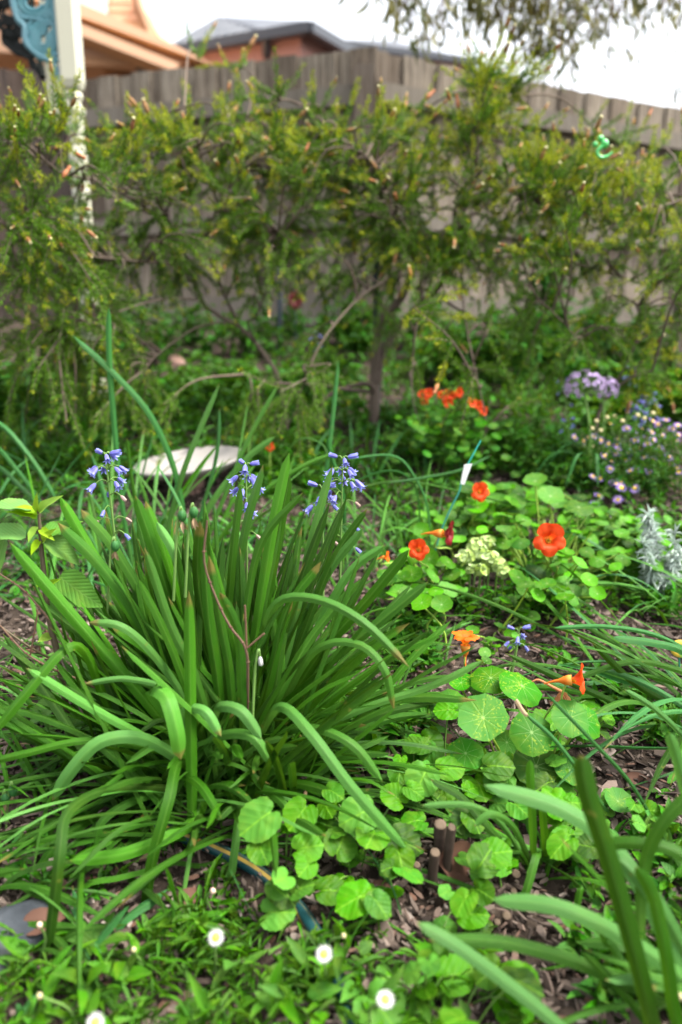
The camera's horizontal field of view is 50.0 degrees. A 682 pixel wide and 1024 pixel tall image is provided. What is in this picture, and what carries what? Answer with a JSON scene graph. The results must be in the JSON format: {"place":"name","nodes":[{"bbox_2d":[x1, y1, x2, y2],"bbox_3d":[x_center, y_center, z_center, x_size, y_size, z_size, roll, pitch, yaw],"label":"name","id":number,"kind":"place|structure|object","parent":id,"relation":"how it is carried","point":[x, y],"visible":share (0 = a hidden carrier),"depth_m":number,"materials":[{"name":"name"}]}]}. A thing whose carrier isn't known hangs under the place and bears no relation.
{"place":"outdoors","nodes":[
{"label":"outdoors","id":0,"kind":"place"},
{"bbox_2d":[0,322,681,1023],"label":"ground","id":1,"kind":"structure","parent":0,"point":[552,886],"depth_m":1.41,"materials":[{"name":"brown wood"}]},
{"bbox_2d":[0,899,47,975],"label":"rock","id":2,"kind":"object","parent":1,"relation":"on","point":[12,916],"visible":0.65,"depth_m":0.84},
{"bbox_2d":[0,361,59,431],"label":"leafy plant","id":3,"kind":"object","parent":1,"relation":"on","point":[4,388],"visible":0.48,"depth_m":2.56,"materials":[{"name":"green plant"}]},
{"bbox_2d":[0,922,76,991],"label":"daisy plant","id":4,"kind":"object","parent":1,"relation":"on","point":[43,942],"visible":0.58,"depth_m":0.82,"materials":[{"name":"green plant"}]},
{"bbox_2d":[0,68,80,322],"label":"timber gate","id":5,"kind":"structure","parent":1,"relation":"on","point":[12,80],"depth_m":4.61,"materials":[{"name":"grey wood"}]},
{"bbox_2d":[23,907,65,935],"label":"dry leaf","id":6,"kind":"object","parent":1,"relation":"on","point":[38,914],"visible":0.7,"depth_m":0.85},
{"bbox_2d":[0,494,102,747],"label":"toothed seedling","id":7,"kind":"object","parent":1,"relation":"on","point":[74,586],"visible":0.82,"depth_m":1.05,"materials":[{"name":"green plant"}]},
{"bbox_2d":[0,0,107,401],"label":"veranda post","id":8,"kind":"object","parent":1,"relation":"on","point":[53,25],"visible":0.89,"depth_m":2.63,"materials":[{"name":"beige paint"}]},
{"bbox_2d":[0,422,114,534],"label":"strap leaf clump","id":9,"kind":"object","parent":1,"relation":"on","point":[24,450],"visible":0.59,"depth_m":1.80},
{"bbox_2d":[0,571,120,873],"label":"strap leaf clump","id":10,"kind":"object","parent":1,"relation":"on","point":[30,704],"visible":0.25,"depth_m":1.26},
{"bbox_2d":[0,401,135,497],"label":"strap leaf clump","id":11,"kind":"object","parent":1,"relation":"on","point":[36,457],"visible":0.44,"depth_m":2.21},
{"bbox_2d":[36,992,130,1023],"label":"daisy plant","id":12,"kind":"object","parent":1,"relation":"on","point":[65,1016],"visible":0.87,"depth_m":0.75,"materials":[{"name":"green plant"}]},
{"bbox_2d":[7,886,167,1023],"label":"strap leaf clump","id":13,"kind":"object","parent":1,"relation":"on","point":[134,913],"visible":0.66,"depth_m":0.84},
{"bbox_2d":[0,412,183,501],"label":"strap leaf clump","id":14,"kind":"object","parent":1,"relation":"on","point":[70,435],"visible":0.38,"depth_m":2.29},
{"bbox_2d":[0,360,203,431],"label":"leafy plant","id":15,"kind":"object","parent":1,"relation":"on","point":[169,390],"visible":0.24,"depth_m":2.73,"materials":[{"name":"green plant"}]},
{"bbox_2d":[0,0,212,78],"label":"weatherboard house","id":16,"kind":"structure","parent":1,"relation":"on","point":[120,38],"depth_m":5.97,"materials":[{"name":"orange paint"}]},
{"bbox_2d":[80,0,107,14],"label":"window","id":17,"kind":"structure","parent":16,"relation":"in","point":[100,5],"depth_m":5.97,"materials":[{"name":"glass"}]},
{"bbox_2d":[85,448,131,712],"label":"bluebell plant","id":18,"kind":"object","parent":1,"relation":"on","point":[94,470],"visible":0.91,"depth_m":1.11,"materials":[{"name":"blue plant"}]},
{"bbox_2d":[0,690,224,1012],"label":"strap leaf clump","id":19,"kind":"object","parent":1,"relation":"on","point":[27,767],"visible":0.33,"depth_m":1.04,"materials":[{"name":"plant"}]},
{"bbox_2d":[0,498,230,590],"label":"strap leaf clump","id":20,"kind":"object","parent":1,"relation":"on","point":[27,554],"visible":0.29,"depth_m":1.69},
{"bbox_2d":[87,994,155,1023],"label":"daisy plant","id":21,"kind":"object","parent":1,"relation":"on","point":[98,1018],"visible":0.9,"depth_m":0.70,"materials":[{"name":"white plant"}]},
{"bbox_2d":[0,801,245,1023],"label":"strap leaf clump","id":22,"kind":"object","parent":1,"relation":"on","point":[15,881],"visible":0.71,"depth_m":0.90,"materials":[{"name":"plant"}]},
{"bbox_2d":[0,864,260,1023],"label":"strap leaf clump","id":23,"kind":"object","parent":1,"relation":"on","point":[172,887],"visible":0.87,"depth_m":0.84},
{"bbox_2d":[95,913,183,986],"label":"daisy plant","id":24,"kind":"object","parent":1,"relation":"on","point":[140,960],"visible":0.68,"depth_m":0.81,"materials":[{"name":"green plant"}]},
{"bbox_2d":[51,294,237,363],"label":"leafy plant","id":25,"kind":"object","parent":1,"relation":"on","point":[170,332],"visible":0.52,"depth_m":3.63,"materials":[{"name":"green plant"}]},
{"bbox_2d":[0,309,328,614],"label":"strap leaf clump","id":26,"kind":"object","parent":1,"relation":"on","point":[178,492],"visible":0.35,"depth_m":1.68,"materials":[{"name":"plant"}]},
{"bbox_2d":[133,446,240,494],"bbox_3d":[-0.443,-0.111,2.141,0.317,0.133,0.318,0,13,0],"label":"shallow dish","id":27,"kind":"object","parent":1,"relation":"on","point":[200,454],"visible":0.61,"depth_m":2.18,"materials":[{"name":"white ceramic"}]},
{"bbox_2d":[127,361,247,421],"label":"leafy plant","id":28,"kind":"object","parent":1,"relation":"on","point":[233,383],"visible":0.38,"depth_m":2.94,"materials":[{"name":"green plant"}]},
{"bbox_2d":[171,853,240,937],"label":"daisy plant","id":29,"kind":"object","parent":1,"relation":"on","point":[208,879],"visible":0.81,"depth_m":0.91,"materials":[{"name":"green plant"}]},
{"bbox_2d":[69,46,376,328],"bbox_3d":[-0.749,-1.853,4.370,1.974,1.494,0.083,4,14,15],"label":"paling fence","id":30,"kind":"object","parent":1,"relation":"on","point":[104,94],"visible":0.34,"depth_m":4.32,"materials":[{"name":"grey wood"}]},
{"bbox_2d":[204,928,247,1003],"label":"daisy plant","id":31,"kind":"object","parent":1,"relation":"on","point":[216,937],"visible":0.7,"depth_m":0.80,"materials":[{"name":"white plant"}]},
{"bbox_2d":[62,845,401,992],"bbox_3d":[-0.121,0.481,0.829,0.413,0.131,0.217,-2,13,-10],"label":"strap leaf clump","id":32,"kind":"object","parent":1,"relation":"on","point":[104,893],"visible":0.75,"depth_m":0.89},
{"bbox_2d":[227,459,265,584],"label":"bluebell plant","id":33,"kind":"object","parent":1,"relation":"on","point":[246,475],"visible":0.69,"depth_m":1.14,"materials":[{"name":"blue plant"}]},
{"bbox_2d":[141,814,353,1023],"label":"garden hose","id":34,"kind":"object","parent":1,"relation":"on","point":[307,919],"visible":0.41,"depth_m":0.92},
{"bbox_2d":[158,351,360,415],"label":"leafy plant","id":35,"kind":"object","parent":1,"relation":"on","point":[230,370],"visible":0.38,"depth_m":2.93,"materials":[{"name":"green plant"}]},
{"bbox_2d":[172,17,357,63],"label":"brick house","id":36,"kind":"structure","parent":1,"relation":"on","point":[232,37],"depth_m":7.95,"materials":[{"name":"brick"}]},
{"bbox_2d":[0,866,544,1023],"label":"weeds","id":37,"kind":"object","parent":1,"relation":"on","point":[273,996],"visible":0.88,"depth_m":0.79,"materials":[{"name":"green plant"}]},
{"bbox_2d":[277,268,281,353],"bbox_3d":[-0.316,-1.018,3.767,0.033,0.461,0.026,0,13,0],"label":"garden stake","id":38,"kind":"object","parent":1,"relation":"on","point":[279,311],"visible":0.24,"depth_m":3.75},
{"bbox_2d":[161,368,400,451],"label":"strap leaf clump","id":39,"kind":"object","parent":1,"relation":"on","point":[223,403],"visible":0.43,"depth_m":2.58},
{"bbox_2d":[238,796,325,931],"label":"violet plant","id":40,"kind":"object","parent":1,"relation":"on","point":[285,890],"visible":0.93,"depth_m":0.89,"materials":[{"name":"green plant"}]},
{"bbox_2d":[0,454,568,951],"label":"strap leaf clump","id":41,"kind":"object","parent":1,"relation":"on","point":[176,678],"visible":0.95,"depth_m":1.02,"materials":[{"name":"plant"}]},
{"bbox_2d":[0,609,94,688],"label":"dry twig","id":42,"kind":"object","parent":41,"relation":"in","point":[27,654],"visible":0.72,"depth_m":1.03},
{"bbox_2d":[201,520,264,709],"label":"dry twig","id":43,"kind":"object","parent":41,"relation":"in","point":[245,646],"visible":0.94,"depth_m":0.97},
{"bbox_2d":[209,295,382,360],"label":"leafy plant","id":44,"kind":"object","parent":1,"relation":"on","point":[267,332],"visible":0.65,"depth_m":3.72,"materials":[{"name":"green plant"}]},
{"bbox_2d":[187,361,420,574],"bbox_3d":[-0.060,-0.110,1.749,0.468,0.499,0.534,8,16,32],"label":"strap leaf clump","id":45,"kind":"object","parent":1,"relation":"on","point":[329,450],"visible":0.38,"depth_m":1.75,"materials":[{"name":"plant"}]},
{"bbox_2d":[266,346,369,404],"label":"leafy plant","id":46,"kind":"object","parent":1,"relation":"on","point":[349,367],"visible":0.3,"depth_m":3.00,"materials":[{"name":"green plant"}]},
{"bbox_2d":[302,481,338,635],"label":"bluebell plant","id":47,"kind":"object","parent":1,"relation":"on","point":[309,508],"visible":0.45,"depth_m":1.20,"materials":[{"name":"blue plant"}]},
{"bbox_2d":[285,937,383,1023],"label":"daisy plant","id":48,"kind":"object","parent":1,"relation":"on","point":[323,954],"visible":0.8,"depth_m":0.76,"materials":[{"name":"white plant"}]},
{"bbox_2d":[0,15,681,467],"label":"bottlebrush shrub","id":49,"kind":"object","parent":1,"relation":"on","point":[538,181],"visible":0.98,"depth_m":2.24,"materials":[{"name":"green plant"}]},
{"bbox_2d":[0,333,681,622],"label":"undergrowth","id":50,"kind":"object","parent":1,"relation":"on","point":[262,457],"visible":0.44,"depth_m":2.37,"materials":[{"name":"green plant"}]},
{"bbox_2d":[0,569,681,1023],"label":"ground cover","id":51,"kind":"object","parent":1,"relation":"on","point":[572,945],"visible":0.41,"depth_m":1.08,"materials":[{"name":"green plant"}]},
{"bbox_2d":[323,452,365,663],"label":"bluebell plant","id":52,"kind":"object","parent":1,"relation":"on","point":[352,474],"visible":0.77,"depth_m":1.16,"materials":[{"name":"blue plant"}]},
{"bbox_2d":[308,918,382,1019],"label":"daisy plant","id":53,"kind":"object","parent":1,"relation":"on","point":[337,936],"visible":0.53,"depth_m":0.84,"materials":[{"name":"green plant"}]},
{"bbox_2d":[238,403,468,502],"bbox_3d":[0.040,-0.188,2.238,0.724,0.304,0.446,0,13,0],"label":"strap leaf clump","id":54,"kind":"object","parent":1,"relation":"on","point":[364,463],"visible":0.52,"depth_m":2.25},
{"bbox_2d":[353,63,374,329],"bbox_3d":[0.123,-1.726,4.089,0.105,1.374,0.100,-1,13,-3],"label":"fence post","id":55,"kind":"object","parent":1,"relation":"on","point":[365,72],"visible":0.36,"depth_m":3.94,"materials":[{"name":"grey wood"}]},
{"bbox_2d":[315,781,428,920],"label":"violet plant","id":56,"kind":"object","parent":1,"relation":"on","point":[350,898],"visible":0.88,"depth_m":0.91,"materials":[{"name":"green plant"}]},
{"bbox_2d":[234,619,519,840],"bbox_3d":[0.054,0.326,1.126,0.514,0.176,0.484,-10,16,-36],"label":"strap leaf clump","id":57,"kind":"object","parent":1,"relation":"on","point":[404,675],"visible":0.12,"depth_m":1.14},
{"bbox_2d":[350,985,423,1023],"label":"daisy plant","id":58,"kind":"object","parent":1,"relation":"on","point":[385,999],"visible":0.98,"depth_m":0.74,"materials":[{"name":"white plant"}]},
{"bbox_2d":[251,454,528,581],"bbox_3d":[0.143,0.019,1.735,0.583,0.324,0.584,5,14,21],"label":"strap leaf clump","id":59,"kind":"object","parent":1,"relation":"on","point":[414,480],"visible":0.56,"depth_m":1.72,"materials":[{"name":"plant"}]},
{"bbox_2d":[313,285,478,360],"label":"leafy plant","id":60,"kind":"object","parent":1,"relation":"on","point":[355,324],"visible":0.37,"depth_m":3.72,"materials":[{"name":"green plant"}]},
{"bbox_2d":[320,404,498,488],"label":"strap leaf clump","id":61,"kind":"object","parent":1,"relation":"on","point":[405,460],"visible":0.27,"depth_m":2.29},
{"bbox_2d":[344,39,479,69],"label":"brick house","id":62,"kind":"structure","parent":1,"relation":"on","point":[398,48],"depth_m":11.39,"materials":[{"name":"grey tile"}]},
{"bbox_2d":[377,538,468,647],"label":"nasturtium plant","id":63,"kind":"object","parent":1,"relation":"on","point":[431,562],"visible":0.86,"depth_m":1.48,"materials":[{"name":"green plant"}]},
{"bbox_2d":[361,400,488,444],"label":"herb bush","id":64,"kind":"object","parent":1,"relation":"on","point":[383,414],"visible":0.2,"depth_m":2.60,"materials":[{"name":"green plant"}]},
{"bbox_2d":[376,497,515,564],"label":"nasturtium plant","id":65,"kind":"object","parent":1,"relation":"on","point":[450,535],"visible":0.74,"depth_m":1.74,"materials":[{"name":"green plant"}]},
{"bbox_2d":[352,953,543,1023],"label":"violet plant","id":66,"kind":"object","parent":1,"relation":"on","point":[524,975],"visible":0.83,"depth_m":0.77,"materials":[{"name":"green plant"}]},
{"bbox_2d":[330,577,567,665],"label":"strap leaf clump","id":67,"kind":"object","parent":1,"relation":"on","point":[459,625],"visible":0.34,"depth_m":1.43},
{"bbox_2d":[387,702,516,838],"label":"violet plant","id":68,"kind":"object","parent":1,"relation":"on","point":[420,785],"visible":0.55,"depth_m":1.03,"materials":[{"name":"green plant"}]},
{"bbox_2d":[386,387,520,476],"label":"nasturtium plant","id":69,"kind":"object","parent":1,"relation":"on","point":[419,439],"visible":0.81,"depth_m":2.19,"materials":[{"name":"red plant"}]},
{"bbox_2d":[428,630,479,719],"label":"nasturtium plant","id":70,"kind":"object","parent":1,"relation":"on","point":[464,637],"visible":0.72,"depth_m":1.20,"materials":[{"name":"orange plant"}]},
{"bbox_2d":[429,440,480,582],"bbox_3d":[0.253,0.011,1.618,0.113,0.338,0.019,-2,13,-10],"label":"plant label","id":71,"kind":"object","parent":1,"relation":"on","point":[466,469],"visible":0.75,"depth_m":1.59,"materials":[{"name":"white plastic"}]},
{"bbox_2d":[439,840,471,880],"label":"dry leaf","id":72,"kind":"object","parent":1,"relation":"on","point":[463,846],"visible":0.55,"depth_m":0.94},
{"bbox_2d":[405,319,522,383],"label":"leafy plant","id":73,"kind":"object","parent":1,"relation":"on","point":[432,364],"visible":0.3,"depth_m":3.27,"materials":[{"name":"green plant"}]},
{"bbox_2d":[413,819,520,933],"bbox_3d":[0.166,0.455,0.927,0.131,0.130,0.096,6,14,24],"label":"pruned stump","id":74,"kind":"object","parent":1,"relation":"on","point":[444,836],"visible":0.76,"depth_m":0.92,"materials":[{"name":"wood"}]},
{"bbox_2d":[433,836,518,933],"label":"violet plant","id":75,"kind":"object","parent":1,"relation":"on","point":[486,859],"visible":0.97,"depth_m":0.87,"materials":[{"name":"green plant"}]},
{"bbox_2d":[371,403,585,474],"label":"herb bush","id":76,"kind":"object","parent":1,"relation":"on","point":[501,424],"visible":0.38,"depth_m":2.32,"materials":[{"name":"green plant"}]},
{"bbox_2d":[454,535,509,609],"bbox_3d":[0.293,0.137,1.558,0.109,0.149,0.169,0,13,0],"label":"lime flower cluster","id":77,"kind":"object","parent":1,"relation":"on","point":[493,561],"visible":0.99,"depth_m":1.53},
{"bbox_2d":[453,481,546,560],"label":"nasturtium plant","id":78,"kind":"object","parent":1,"relation":"on","point":[515,497],"visible":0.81,"depth_m":1.78,"materials":[{"name":"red plant"}]},
{"bbox_2d":[466,614,535,664],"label":"nasturtium plant","id":79,"kind":"object","parent":1,"relation":"on","point":[486,651],"visible":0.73,"depth_m":1.41,"materials":[{"name":"green plant"}]},
{"bbox_2d":[334,0,681,106],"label":"gum tree","id":80,"kind":"object","parent":1,"relation":"on","point":[488,18],"visible":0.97,"depth_m":3.34,"materials":[{"name":"green plant"}]},
{"bbox_2d":[437,298,596,392],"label":"leafy plant","id":81,"kind":"object","parent":1,"relation":"on","point":[484,354],"visible":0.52,"depth_m":3.17,"materials":[{"name":"green plant"}]},
{"bbox_2d":[504,624,530,671],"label":"bluebell plant","id":82,"kind":"object","parent":1,"relation":"on","point":[517,642],"visible":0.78,"depth_m":1.31,"materials":[{"name":"blue plant"}]},
{"bbox_2d":[462,751,581,820],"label":"violet plant","id":83,"kind":"object","parent":1,"relation":"on","point":[498,762],"visible":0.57,"depth_m":1.03,"materials":[{"name":"green plant"}]},
{"bbox_2d":[421,760,632,922],"bbox_3d":[0.243,0.400,0.975,0.290,0.220,0.208,0,13,0],"label":"strap leaf clump","id":84,"kind":"object","parent":1,"relation":"on","point":[534,859],"visible":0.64,"depth_m":0.93,"materials":[{"name":"plant"}]},
{"bbox_2d":[377,50,681,324],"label":"paling fence","id":85,"kind":"object","parent":1,"relation":"on","point":[402,76],"visible":0.32,"depth_m":4.60,"materials":[{"name":"grey wood"}]},
{"bbox_2d":[493,225,578,366],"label":"leafy plant","id":86,"kind":"object","parent":1,"relation":"on","point":[543,283],"visible":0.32,"depth_m":3.51,"materials":[{"name":"green plant"}]},
{"bbox_2d":[446,663,631,812],"bbox_3d":[0.291,0.322,1.091,0.266,0.220,0.167,3,13,11],"label":"nasturtium plant","id":87,"kind":"object","parent":1,"relation":"on","point":[521,742],"visible":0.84,"depth_m":1.06,"materials":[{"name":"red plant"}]},
{"bbox_2d":[472,417,606,486],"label":"herb bush","id":88,"kind":"object","parent":1,"relation":"on","point":[527,445],"visible":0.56,"depth_m":2.20,"materials":[{"name":"green plant"}]},
{"bbox_2d":[498,593,581,620],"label":"nasturtium plant","id":89,"kind":"object","parent":1,"relation":"on","point":[512,601],"visible":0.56,"depth_m":1.47,"materials":[{"name":"green plant"}]},
{"bbox_2d":[417,690,681,1023],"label":"strap leaf clump","id":90,"kind":"object","parent":1,"relation":"on","point":[641,978],"visible":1,"depth_m":0.74,"materials":[{"name":"plant"}]},
{"bbox_2d":[417,559,681,924],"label":"strap leaf clump","id":91,"kind":"object","parent":1,"relation":"on","point":[620,674],"visible":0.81,"depth_m":1.21,"materials":[{"name":"green plant"}]},
{"bbox_2d":[492,473,633,644],"bbox_3d":[0.504,0.071,1.691,0.325,0.281,0.689,8,15,30],"label":"nasturtium plant","id":92,"kind":"object","parent":1,"relation":"on","point":[552,541],"visible":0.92,"depth_m":1.59,"materials":[{"name":"green plant"}]},
{"bbox_2d":[533,694,615,755],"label":"violet plant","id":93,"kind":"object","parent":1,"relation":"on","point":[590,703],"visible":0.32,"depth_m":1.14,"materials":[{"name":"green plant"}]},
{"bbox_2d":[515,693,650,817],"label":"spent leaf tuft","id":94,"kind":"object","parent":1,"relation":"on","point":[584,733],"visible":0.83,"depth_m":0.99,"materials":[{"name":"plant"}]},
{"bbox_2d":[544,376,630,474],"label":"garlic flower","id":95,"kind":"object","parent":1,"relation":"on","point":[612,385],"visible":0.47,"depth_m":2.13,"materials":[{"name":"purple plant"}]},
{"bbox_2d":[536,369,645,485],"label":"garlic flower","id":96,"kind":"object","parent":1,"relation":"on","point":[577,390],"visible":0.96,"depth_m":2.06,"materials":[{"name":"purple plant"}]},
{"bbox_2d":[511,287,671,366],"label":"leafy plant","id":97,"kind":"object","parent":1,"relation":"on","point":[606,347],"visible":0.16,"depth_m":3.53,"materials":[{"name":"green plant"}]},
{"bbox_2d":[511,392,681,510],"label":"daisy bush","id":98,"kind":"object","parent":1,"relation":"on","point":[635,456],"visible":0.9,"depth_m":2.07,"materials":[{"name":"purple plant"}]},
{"bbox_2d":[522,530,681,631],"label":"strap leaf clump","id":99,"kind":"object","parent":1,"relation":"on","point":[606,583],"visible":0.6,"depth_m":1.57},
{"bbox_2d":[546,788,660,862],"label":"violet plant","id":100,"kind":"object","parent":1,"relation":"on","point":[578,841],"visible":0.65,"depth_m":0.94,"materials":[{"name":"green plant"}]},
{"bbox_2d":[526,446,681,493],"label":"leafy plant","id":101,"kind":"object","parent":1,"relation":"on","point":[590,470],"visible":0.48,"depth_m":2.10,"materials":[{"name":"green plant"}]},
{"bbox_2d":[545,349,681,400],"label":"leafy plant","id":102,"kind":"object","parent":1,"relation":"on","point":[605,368],"visible":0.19,"depth_m":3.04,"materials":[{"name":"green plant"}]},
{"bbox_2d":[558,487,681,555],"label":"nasturtium plant","id":103,"kind":"object","parent":1,"relation":"on","point":[668,519],"visible":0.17,"depth_m":1.87,"materials":[{"name":"green plant"}]},
{"bbox_2d":[575,367,681,424],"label":"leafy plant","id":104,"kind":"object","parent":1,"relation":"on","point":[677,400],"visible":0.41,"depth_m":2.73,"materials":[{"name":"green plant"}]},
{"bbox_2d":[594,505,673,598],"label":"nasturtium plant","id":105,"kind":"object","parent":1,"relation":"on","point":[629,519],"visible":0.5,"depth_m":1.71,"materials":[{"name":"green plant"}]},
{"bbox_2d":[635,504,681,595],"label":"silver plant","id":106,"kind":"object","parent":1,"relation":"on","point":[652,537],"visible":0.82,"depth_m":1.61,"materials":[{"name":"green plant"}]},
{"bbox_2d":[666,219,681,369],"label":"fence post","id":107,"kind":"object","parent":1,"relation":"on","point":[679,345],"depth_m":3.42,"materials":[{"name":"brown wood"}]},
{"bbox_2d":[147,0,681,108],"label":"sky","id":108,"kind":"structure","parent":0,"point":[657,59],"materials":[{"name":"white"}]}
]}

